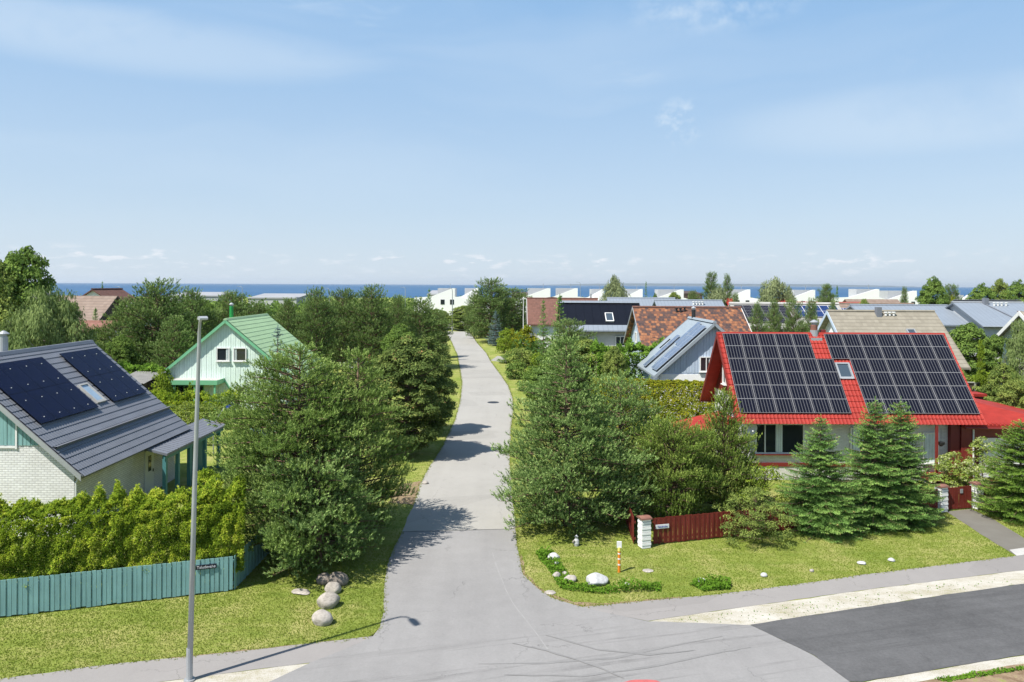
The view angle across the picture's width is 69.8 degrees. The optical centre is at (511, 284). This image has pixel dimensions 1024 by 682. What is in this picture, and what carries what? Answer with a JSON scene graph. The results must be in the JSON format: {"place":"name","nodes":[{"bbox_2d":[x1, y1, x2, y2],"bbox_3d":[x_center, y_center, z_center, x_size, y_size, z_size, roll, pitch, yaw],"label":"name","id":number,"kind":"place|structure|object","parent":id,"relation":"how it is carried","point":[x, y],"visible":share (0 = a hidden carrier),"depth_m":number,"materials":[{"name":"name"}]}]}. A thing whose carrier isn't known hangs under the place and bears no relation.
{"place":"outdoors","nodes":[
{"label":"outdoors","id":0,"kind":"place"},
{"bbox_2d":[0,331,224,536],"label":"house","id":1,"kind":"structure","parent":0,"point":[88,416],"depth_m":35.05,"materials":[{"name":"white brick"}]},
{"bbox_2d":[144,451,153,492],"bbox_3d":[-18.890,9.659,38.250,0.107,2.100,0.900,0,0,0],"label":"front door","id":2,"kind":"structure","parent":1,"relation":"in","point":[148,456],"depth_m":38.13,"materials":[{"name":"teal wood"}]},
{"bbox_2d":[0,636,371,681],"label":"pavement","id":3,"kind":"structure","parent":0,"point":[167,669],"depth_m":21.08,"materials":[{"name":"concrete"}]},
{"bbox_2d":[403,331,514,530],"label":"street","id":4,"kind":"structure","parent":0,"point":[461,478],"depth_m":45.33,"materials":[{"name":"grey asphalt"}]},
{"bbox_2d":[0,297,1023,681],"bbox_3d":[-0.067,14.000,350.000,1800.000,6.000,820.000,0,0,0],"label":"ground","id":5,"kind":"structure","parent":0,"point":[400,525],"depth_m":28.19,"materials":[{"name":"green plant"}]},
{"bbox_2d":[0,259,25,324],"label":"broadleaf tree","id":6,"kind":"object","parent":5,"relation":"on","point":[8,302],"visible":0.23,"depth_m":56.80,"materials":[{"name":"green plant"}]},
{"bbox_2d":[0,302,42,349],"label":"birch tree","id":7,"kind":"object","parent":5,"relation":"on","point":[7,324],"visible":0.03,"depth_m":52.19,"materials":[{"name":"green plant"}]},
{"bbox_2d":[0,245,69,332],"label":"broadleaf tree","id":8,"kind":"object","parent":5,"relation":"on","point":[22,260],"visible":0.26,"depth_m":58.91,"materials":[{"name":"green plant"}]},
{"bbox_2d":[7,284,100,350],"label":"birch tree","id":9,"kind":"object","parent":5,"relation":"on","point":[50,326],"visible":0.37,"depth_m":49.21,"materials":[{"name":"green plant"}]},
{"bbox_2d":[61,296,123,319],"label":"house","id":10,"kind":"structure","parent":5,"relation":"on","point":[101,304],"depth_m":106.43,"materials":[{"name":"beige paint"}]},
{"bbox_2d":[82,288,151,321],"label":"house","id":11,"kind":"structure","parent":5,"relation":"on","point":[119,292],"depth_m":134.08,"materials":[{"name":"brown tile"}]},
{"bbox_2d":[88,295,154,361],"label":"pine tree","id":12,"kind":"object","parent":5,"relation":"on","point":[109,334],"visible":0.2,"depth_m":72.97,"materials":[{"name":"green plant"}]},
{"bbox_2d":[0,474,246,603],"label":"thuja hedge","id":13,"kind":"object","parent":5,"relation":"on","point":[82,505],"visible":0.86,"depth_m":25.55,"materials":[{"name":"green plant"}]},
{"bbox_2d":[105,334,142,371],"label":"broadleaf tree","id":14,"kind":"object","parent":5,"relation":"on","point":[121,350],"visible":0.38,"depth_m":67.56,"materials":[{"name":"green plant"}]},
{"bbox_2d":[0,511,287,615],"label":"board fence","id":15,"kind":"object","parent":5,"relation":"on","point":[131,584],"visible":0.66,"depth_m":25.10,"materials":[{"name":"teal wood"}]},
{"bbox_2d":[119,359,171,397],"bbox_3d":[-33.293,8.638,64.000,9.137,4.404,3.319,0,0,28],"label":"thuja hedge","id":16,"kind":"object","parent":5,"relation":"on","point":[149,367],"visible":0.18,"depth_m":62.74,"materials":[{"name":"green plant"}]},
{"bbox_2d":[109,276,199,367],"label":"pine tree","id":17,"kind":"object","parent":5,"relation":"on","point":[158,316],"visible":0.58,"depth_m":71.90,"materials":[{"name":"green plant"}]},
{"bbox_2d":[150,368,180,405],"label":"shrub","id":18,"kind":"object","parent":5,"relation":"on","point":[163,378],"visible":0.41,"depth_m":59.80,"materials":[{"name":"green plant"}]},
{"bbox_2d":[140,314,196,390],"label":"pine tree","id":19,"kind":"object","parent":5,"relation":"on","point":[179,337],"visible":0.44,"depth_m":65.25,"materials":[{"name":"green plant"}]},
{"bbox_2d":[166,286,223,359],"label":"pine tree","id":20,"kind":"object","parent":5,"relation":"on","point":[207,327],"visible":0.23,"depth_m":77.91,"materials":[{"name":"green plant"}]},
{"bbox_2d":[148,381,244,427],"bbox_3d":[-24.410,9.123,56.544,7.975,3.520,3.068,0,0,8],"label":"thuja hedge","id":21,"kind":"object","parent":5,"relation":"on","point":[159,394],"visible":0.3,"depth_m":56.11,"materials":[{"name":"green plant"}]},
{"bbox_2d":[166,399,229,443],"bbox_3d":[-22.885,9.379,50.845,6.453,3.022,3.102,0,0,0],"label":"thuja hedge","id":22,"kind":"object","parent":5,"relation":"on","point":[201,406],"visible":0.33,"depth_m":50.30,"materials":[{"name":"green plant"}]},
{"bbox_2d":[181,466,235,558],"bbox_3d":[-11.926,9.012,28.605,2.343,3.864,2.099,0,0,24],"label":"shrub","id":23,"kind":"object","parent":5,"relation":"on","point":[205,475],"visible":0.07,"depth_m":28.47,"materials":[{"name":"green plant"}]},
{"bbox_2d":[210,289,258,330],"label":"pine tree","id":24,"kind":"object","parent":5,"relation":"on","point":[231,296],"visible":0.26,"depth_m":81.61,"materials":[{"name":"green plant"}]},
{"bbox_2d":[165,664,305,681],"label":"gravel verge","id":25,"kind":"structure","parent":5,"relation":"on","point":[265,675],"depth_m":20.54,"materials":[{"name":"beige gravel"}]},
{"bbox_2d":[184,316,207,681],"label":"street lamp","id":26,"kind":"object","parent":25,"relation":"on","point":[190,677],"visible":1,"depth_m":20.28,"materials":[{"name":"metal"}]},
{"bbox_2d":[165,303,325,409],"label":"house","id":27,"kind":"structure","parent":5,"relation":"on","point":[230,344],"depth_m":63.32,"materials":[{"name":"green paint"}]},
{"bbox_2d":[209,371,304,473],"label":"pine tree","id":28,"kind":"object","parent":5,"relation":"on","point":[237,401],"visible":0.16,"depth_m":35.24,"materials":[{"name":"green plant"}]},
{"bbox_2d":[247,293,308,309],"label":"warehouse","id":29,"kind":"structure","parent":5,"relation":"on","point":[270,298],"depth_m":301.90,"materials":[{"name":"white"}]},
{"bbox_2d":[274,297,304,342],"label":"pine tree","id":30,"kind":"object","parent":5,"relation":"on","point":[287,313],"visible":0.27,"depth_m":85.30,"materials":[{"name":"green plant"}]},
{"bbox_2d":[203,337,393,566],"bbox_3d":[-8.568,6.559,30.212,8.089,8.806,9.731,0,0,-28],"label":"pine tree","id":31,"kind":"object","parent":5,"relation":"on","point":[277,446],"visible":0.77,"depth_m":29.30,"materials":[{"name":"green plant"}]},
{"bbox_2d":[291,285,345,374],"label":"pine tree","id":32,"kind":"object","parent":5,"relation":"on","point":[307,335],"visible":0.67,"depth_m":83.56,"materials":[{"name":"green plant"}]},
{"bbox_2d":[251,443,391,579],"bbox_3d":[-7.496,8.603,28.741,5.538,4.726,6.114,0,0,-41],"label":"pine tree","id":33,"kind":"object","parent":5,"relation":"on","point":[344,533],"visible":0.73,"depth_m":27.95,"materials":[{"name":"green plant"}]},
{"bbox_2d":[317,287,367,372],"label":"pine tree","id":34,"kind":"object","parent":5,"relation":"on","point":[341,307],"visible":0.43,"depth_m":89.33,"materials":[{"name":"green plant"}]},
{"bbox_2d":[302,346,419,531],"bbox_3d":[-6.949,6.768,32.018,6.024,8.400,4.823,0,0,0],"label":"pine tree","id":35,"kind":"object","parent":5,"relation":"on","point":[371,410],"visible":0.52,"depth_m":31.92,"materials":[{"name":"green plant"}]},
{"bbox_2d":[342,283,396,372],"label":"pine tree","id":36,"kind":"object","parent":5,"relation":"on","point":[374,330],"visible":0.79,"depth_m":87.19,"materials":[{"name":"green plant"}]},
{"bbox_2d":[380,293,424,347],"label":"pine tree","id":37,"kind":"object","parent":5,"relation":"on","point":[403,318],"visible":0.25,"depth_m":91.69,"materials":[{"name":"green plant"}]},
{"bbox_2d":[380,323,427,373],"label":"broadleaf tree","id":38,"kind":"object","parent":5,"relation":"on","point":[396,333],"visible":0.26,"depth_m":79.11,"materials":[{"name":"green plant"}]},
{"bbox_2d":[349,335,459,456],"bbox_3d":[-6.639,7.075,46.869,6.460,7.793,6.227,0,0,43],"label":"maple tree","id":39,"kind":"object","parent":5,"relation":"on","point":[405,360],"visible":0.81,"depth_m":45.89,"materials":[{"name":"green plant"}]},
{"bbox_2d":[402,297,454,363],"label":"pine tree","id":40,"kind":"object","parent":5,"relation":"on","point":[421,321],"visible":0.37,"depth_m":95.20,"materials":[{"name":"green plant"}]},
{"bbox_2d":[402,336,457,429],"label":"maple tree","id":41,"kind":"object","parent":5,"relation":"on","point":[444,370],"visible":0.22,"depth_m":53.77,"materials":[{"name":"green plant"}]},
{"bbox_2d":[414,288,470,314],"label":"modern house","id":42,"kind":"structure","parent":5,"relation":"on","point":[442,298],"depth_m":224.75,"materials":[{"name":"white paint"}]},
{"bbox_2d":[464,276,519,340],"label":"pine tree","id":43,"kind":"object","parent":5,"relation":"on","point":[481,318],"visible":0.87,"depth_m":138.61,"materials":[{"name":"green plant"}]},
{"bbox_2d":[19,294,993,368],"bbox_3d":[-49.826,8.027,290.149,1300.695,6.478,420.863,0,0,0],"label":"undergrowth","id":44,"kind":"object","parent":5,"relation":"on","point":[272,307],"visible":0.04,"depth_m":236.42,"materials":[{"name":"green plant"}]},
{"bbox_2d":[487,287,531,334],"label":"pine tree","id":45,"kind":"object","parent":5,"relation":"on","point":[516,311],"visible":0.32,"depth_m":147.24,"materials":[{"name":"green plant"}]},
{"bbox_2d":[523,365,568,416],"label":"broadleaf tree","id":46,"kind":"object","parent":5,"relation":"on","point":[531,378],"visible":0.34,"depth_m":57.55,"materials":[{"name":"green plant"}]},
{"bbox_2d":[270,529,848,681],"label":"road junction","id":47,"kind":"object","parent":5,"relation":"on","point":[453,613],"visible":1,"depth_m":22.78,"materials":[{"name":"grey asphalt"}]},
{"bbox_2d":[485,636,722,663],"bbox_3d":[2.863,10.996,21.844,7.789,0.001,0.610,0,0,-13],"label":"road tyre mark","id":48,"kind":"object","parent":47,"relation":"on","point":[624,655],"visible":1,"depth_m":21.59,"materials":[{"name":"asphalt"}]},
{"bbox_2d":[518,647,750,676],"bbox_3d":[3.568,10.997,21.211,7.675,0.001,0.562,0,0,-13],"label":"road tyre mark","id":49,"kind":"object","parent":47,"relation":"on","point":[636,668],"visible":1,"depth_m":21.08,"materials":[{"name":"asphalt"}]},
{"bbox_2d":[526,294,597,347],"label":"house","id":50,"kind":"structure","parent":5,"relation":"on","point":[533,309],"depth_m":115.31,"materials":[{"name":"brown brick"}]},
{"bbox_2d":[540,317,597,362],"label":"pine tree","id":51,"kind":"object","parent":5,"relation":"on","point":[562,329],"visible":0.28,"depth_m":73.63,"materials":[{"name":"green plant"}]},
{"bbox_2d":[490,327,660,534],"bbox_3d":[2.987,6.444,33.443,8.089,9.144,7.525,0,0,0],"label":"pine tree","id":52,"kind":"object","parent":5,"relation":"on","point":[542,484],"visible":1,"depth_m":32.83,"materials":[{"name":"green plant"}]},
{"bbox_2d":[567,338,603,391],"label":"broadleaf tree","id":53,"kind":"object","parent":5,"relation":"on","point":[587,342],"visible":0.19,"depth_m":65.30,"materials":[{"name":"green plant"}]},
{"bbox_2d":[557,300,639,373],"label":"house","id":54,"kind":"structure","parent":5,"relation":"on","point":[608,321],"depth_m":91.96,"materials":[{"name":"black"}]},
{"bbox_2d":[538,546,661,593],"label":"weeds","id":55,"kind":"object","parent":5,"relation":"on","point":[556,566],"visible":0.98,"depth_m":26.63,"materials":[{"name":"green plant"}]},
{"bbox_2d":[598,274,630,300],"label":"willow tree","id":56,"kind":"object","parent":5,"relation":"on","point":[614,286],"visible":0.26,"depth_m":163.98,"materials":[{"name":"green plant"}]},
{"bbox_2d":[600,345,630,394],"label":"broadleaf tree","id":57,"kind":"object","parent":5,"relation":"on","point":[614,354],"visible":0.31,"depth_m":59.60,"materials":[{"name":"green plant"}]},
{"bbox_2d":[573,369,664,497],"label":"pine tree","id":58,"kind":"object","parent":5,"relation":"on","point":[634,415],"visible":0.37,"depth_m":37.73,"materials":[{"name":"green plant"}]},
{"bbox_2d":[588,334,664,392],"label":"broadleaf tree","id":59,"kind":"object","parent":5,"relation":"on","point":[630,347],"visible":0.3,"depth_m":63.21,"materials":[{"name":"green plant"}]},
{"bbox_2d":[636,515,652,548],"bbox_3d":[5.561,10.362,30.839,0.500,1.290,0.520,0,0,-17],"label":"brick post","id":60,"kind":"object","parent":5,"relation":"on","point":[644,532],"visible":1,"depth_m":30.66,"materials":[{"name":"white brick"}]},
{"bbox_2d":[589,377,714,441],"bbox_3d":[9.967,8.819,51.999,9.101,4.458,2.379,0,0,13],"label":"beech hedge","id":61,"kind":"object","parent":5,"relation":"on","point":[680,400],"visible":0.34,"depth_m":50.89,"materials":[{"name":"green plant"}]},
{"bbox_2d":[613,411,729,516],"bbox_3d":[7.499,8.463,34.673,5.649,5.149,4.694,0,0,27],"label":"mountain pine","id":62,"kind":"object","parent":5,"relation":"on","point":[687,472],"visible":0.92,"depth_m":33.82,"materials":[{"name":"green plant"}]},
{"bbox_2d":[635,306,724,423],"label":"house","id":63,"kind":"structure","parent":5,"relation":"on","point":[683,351],"depth_m":55.88,"materials":[{"name":"grey metal"}]},
{"bbox_2d":[623,306,751,378],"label":"house","id":64,"kind":"structure","parent":5,"relation":"on","point":[648,325],"depth_m":74.56,"materials":[{"name":"orange tile"}]},
{"bbox_2d":[652,299,724,305],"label":"house","id":65,"kind":"structure","parent":5,"relation":"on","point":[680,302],"depth_m":124.22,"materials":[{"name":"white paint"}]},
{"bbox_2d":[690,574,731,590],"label":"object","id":66,"kind":"object","parent":5,"relation":"on","point":[717,583],"visible":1,"depth_m":26.83,"materials":[{"name":"green plant"}]},
{"bbox_2d":[682,387,766,512],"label":"mountain pine","id":67,"kind":"object","parent":5,"relation":"on","point":[737,458],"visible":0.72,"depth_m":35.06,"materials":[{"name":"green plant"}]},
{"bbox_2d":[712,485,800,547],"bbox_3d":[10.379,9.891,31.605,3.682,2.318,3.345,0,0,27],"label":"shrub","id":68,"kind":"object","parent":5,"relation":"on","point":[756,525],"visible":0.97,"depth_m":31.40,"materials":[{"name":"green plant"}]},
{"bbox_2d":[747,301,768,331],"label":"pine tree","id":69,"kind":"object","parent":5,"relation":"on","point":[757,327],"visible":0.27,"depth_m":75.85,"materials":[{"name":"green plant"}]},
{"bbox_2d":[729,463,794,518],"bbox_3d":[11.902,9.711,34.356,3.217,2.693,3.020,0,0,0],"label":"shrub","id":70,"kind":"object","parent":5,"relation":"on","point":[764,479],"visible":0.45,"depth_m":34.46,"materials":[{"name":"green plant"}]},
{"bbox_2d":[765,297,783,331],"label":"pine tree","id":71,"kind":"object","parent":5,"relation":"on","point":[775,321],"visible":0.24,"depth_m":77.79,"materials":[{"name":"green plant"}]},
{"bbox_2d":[757,276,792,301],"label":"willow tree","id":72,"kind":"object","parent":5,"relation":"on","point":[775,288],"visible":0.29,"depth_m":148.83,"materials":[{"name":"green plant"}]},
{"bbox_2d":[728,302,841,331],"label":"house","id":73,"kind":"structure","parent":5,"relation":"on","point":[822,308],"depth_m":106.30,"materials":[{"name":"concrete"}]},
{"bbox_2d":[652,488,937,543],"bbox_3d":[13.402,10.470,33.428,15.560,1.130,0.246,0,0,-18],"label":"board fence","id":74,"kind":"object","parent":5,"relation":"on","point":[700,526],"visible":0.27,"depth_m":31.70,"materials":[{"name":"red wood"}]},
{"bbox_2d":[781,299,809,331],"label":"pine tree","id":75,"kind":"object","parent":5,"relation":"on","point":[790,322],"visible":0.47,"depth_m":75.76,"materials":[{"name":"green plant"}]},
{"bbox_2d":[763,414,878,542],"bbox_3d":[13.908,8.631,33.243,4.619,5.645,4.491,0,0,-44],"label":"spruce tree","id":76,"kind":"object","parent":5,"relation":"on","point":[835,516],"visible":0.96,"depth_m":32.55,"materials":[{"name":"green plant"}]},
{"bbox_2d":[654,570,1023,624],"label":"gravel verge","id":77,"kind":"structure","parent":5,"relation":"on","point":[829,603],"depth_m":25.67,"materials":[{"name":"beige gravel"}]},
{"bbox_2d":[674,320,1023,481],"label":"house","id":78,"kind":"structure","parent":5,"relation":"on","point":[787,388],"depth_m":42.17,"materials":[{"name":"tile"}]},
{"bbox_2d":[754,424,804,454],"bbox_3d":[15.158,8.743,41.515,2.880,1.780,0.170,0,0,0],"label":"window","id":79,"kind":"structure","parent":78,"relation":"in","point":[775,439],"depth_m":41.57,"materials":[{"name":"black glass"}]},
{"bbox_2d":[921,432,938,464],"bbox_3d":[23.706,9.269,41.515,1.000,1.810,0.170,0,0,0],"label":"window","id":80,"kind":"structure","parent":78,"relation":"in","point":[928,444],"depth_m":41.55,"materials":[{"name":"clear glass"}]},
{"bbox_2d":[948,425,959,471],"bbox_3d":[24.956,9.245,41.468,0.500,2.750,0.297,0,0,0],"label":"front door","id":81,"kind":"structure","parent":78,"relation":"in","point":[953,430],"depth_m":41.32,"materials":[{"name":"red paint"}]},
{"bbox_2d":[840,395,927,534],"bbox_3d":[16.621,8.288,33.925,4.113,6.361,4.275,0,0,0],"label":"spruce tree","id":82,"kind":"object","parent":5,"relation":"on","point":[870,481],"visible":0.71,"depth_m":33.33,"materials":[{"name":"green plant"}]},
{"bbox_2d":[868,396,945,531],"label":"spruce tree","id":83,"kind":"object","parent":5,"relation":"on","point":[912,460],"visible":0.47,"depth_m":33.80,"materials":[{"name":"green plant"}]},
{"bbox_2d":[845,304,968,334],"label":"house","id":84,"kind":"structure","parent":5,"relation":"on","point":[950,319],"depth_m":101.35,"materials":[{"name":"grey metal"}]},
{"bbox_2d":[914,276,949,304],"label":"broadleaf tree","id":85,"kind":"object","parent":5,"relation":"on","point":[931,290],"visible":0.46,"depth_m":148.89,"materials":[{"name":"green plant"}]},
{"bbox_2d":[868,656,1023,681],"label":"gravel verge","id":86,"kind":"structure","parent":5,"relation":"on","point":[951,671],"depth_m":21.03,"materials":[{"name":"beige gravel"}]},
{"bbox_2d":[925,451,986,487],"bbox_3d":[23.824,10.056,39.554,2.800,2.120,2.831,0,0,0],"label":"shrub","id":87,"kind":"object","parent":5,"relation":"on","point":[945,468],"visible":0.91,"depth_m":39.32,"materials":[{"name":"green plant"}]},
{"bbox_2d":[948,486,971,508],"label":"garden gate","id":88,"kind":"structure","parent":5,"relation":"on","point":[959,497],"depth_m":36.20,"materials":[{"name":"wood"}]},
{"bbox_2d":[919,664,1023,681],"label":"soil verge","id":89,"kind":"structure","parent":5,"relation":"on","point":[1015,676],"depth_m":20.61,"materials":[{"name":"brown soil"}]},
{"bbox_2d":[934,665,1023,681],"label":"weeds","id":90,"kind":"object","parent":89,"relation":"on","point":[972,674],"visible":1,"depth_m":20.76,"materials":[{"name":"green plant"}]},
{"bbox_2d":[948,322,998,380],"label":"broadleaf tree","id":91,"kind":"object","parent":5,"relation":"on","point":[965,337],"visible":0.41,"depth_m":68.86,"materials":[{"name":"green plant"}]},
{"bbox_2d":[961,436,999,482],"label":"shrub","id":92,"kind":"object","parent":5,"relation":"on","point":[975,444],"visible":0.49,"depth_m":40.07,"materials":[{"name":"green plant"}]},
{"bbox_2d":[974,338,987,392],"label":"thuja bush","id":93,"kind":"object","parent":5,"relation":"on","point":[980,377],"visible":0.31,"depth_m":57.84,"materials":[{"name":"green plant"}]},
{"bbox_2d":[945,298,1023,355],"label":"house","id":94,"kind":"structure","parent":5,"relation":"on","point":[990,317],"depth_m":97.69,"materials":[{"name":"metal"}]},
{"bbox_2d":[967,418,1023,524],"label":"spruce tree","id":95,"kind":"object","parent":5,"relation":"on","point":[1006,500],"visible":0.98,"depth_m":34.85,"materials":[{"name":"green plant"}]},
{"bbox_2d":[976,334,1017,383],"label":"broadleaf tree","id":96,"kind":"object","parent":5,"relation":"on","point":[998,341],"visible":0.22,"depth_m":71.30,"materials":[{"name":"green plant"}]},
{"bbox_2d":[972,363,1023,402],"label":"broadleaf tree","id":97,"kind":"object","parent":5,"relation":"on","point":[1001,373],"visible":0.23,"depth_m":56.81,"materials":[{"name":"green plant"}]},
{"bbox_2d":[991,378,1023,408],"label":"broadleaf tree","id":98,"kind":"object","parent":5,"relation":"on","point":[1011,393],"visible":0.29,"depth_m":46.76,"materials":[{"name":"green plant"}]},
{"bbox_2d":[998,279,1023,301],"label":"broadleaf tree","id":99,"kind":"object","parent":5,"relation":"on","point":[1013,290],"visible":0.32,"depth_m":147.49,"materials":[{"name":"green plant"}]},
{"bbox_2d":[1001,319,1023,381],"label":"birch tree","id":100,"kind":"object","parent":5,"relation":"on","point":[1015,342],"visible":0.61,"depth_m":65.55,"materials":[{"name":"green plant"}]},
{"bbox_2d":[0,0,1023,286],"label":"sky","id":101,"kind":"structure","parent":0,"point":[441,142],"materials":[{"name":"blue"}]},
{"bbox_2d":[51,283,1022,299],"bbox_3d":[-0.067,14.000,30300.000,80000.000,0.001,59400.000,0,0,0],"label":"sea","id":102,"kind":"structure","parent":0,"point":[412,290],"depth_m":2706.96,"materials":[{"name":"liquid"}]},
{"bbox_2d":[560,283,912,286],"bbox_3d":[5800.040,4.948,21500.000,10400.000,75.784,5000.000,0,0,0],"label":"coast","id":103,"kind":"structure","parent":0,"point":[688,284],"depth_m":19225.44},
{"bbox_2d":[584,555,1023,620],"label":"pavement","id":104,"kind":"structure","parent":0,"point":[650,610],"depth_m":26.49,"materials":[{"name":"concrete"}]},
{"bbox_2d":[825,284,882,301],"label":"modern house","id":105,"kind":"structure","parent":0,"point":[868,293],"depth_m":229.75,"materials":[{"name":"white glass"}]},
{"bbox_2d":[751,584,1023,681],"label":"cross road","id":106,"kind":"structure","parent":0,"point":[861,644],"depth_m":23.26,"materials":[{"name":"grey asphalt"}]},
{"bbox_2d":[818,307,970,370],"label":"house","id":107,"kind":"structure","parent":0,"point":[878,320],"depth_m":64.95,"materials":[{"name":"beige tile"}]},
{"bbox_2d":[948,509,1023,555],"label":"driveway","id":108,"kind":"structure","parent":0,"point":[996,532],"depth_m":33.27,"materials":[{"name":"grey concrete"}]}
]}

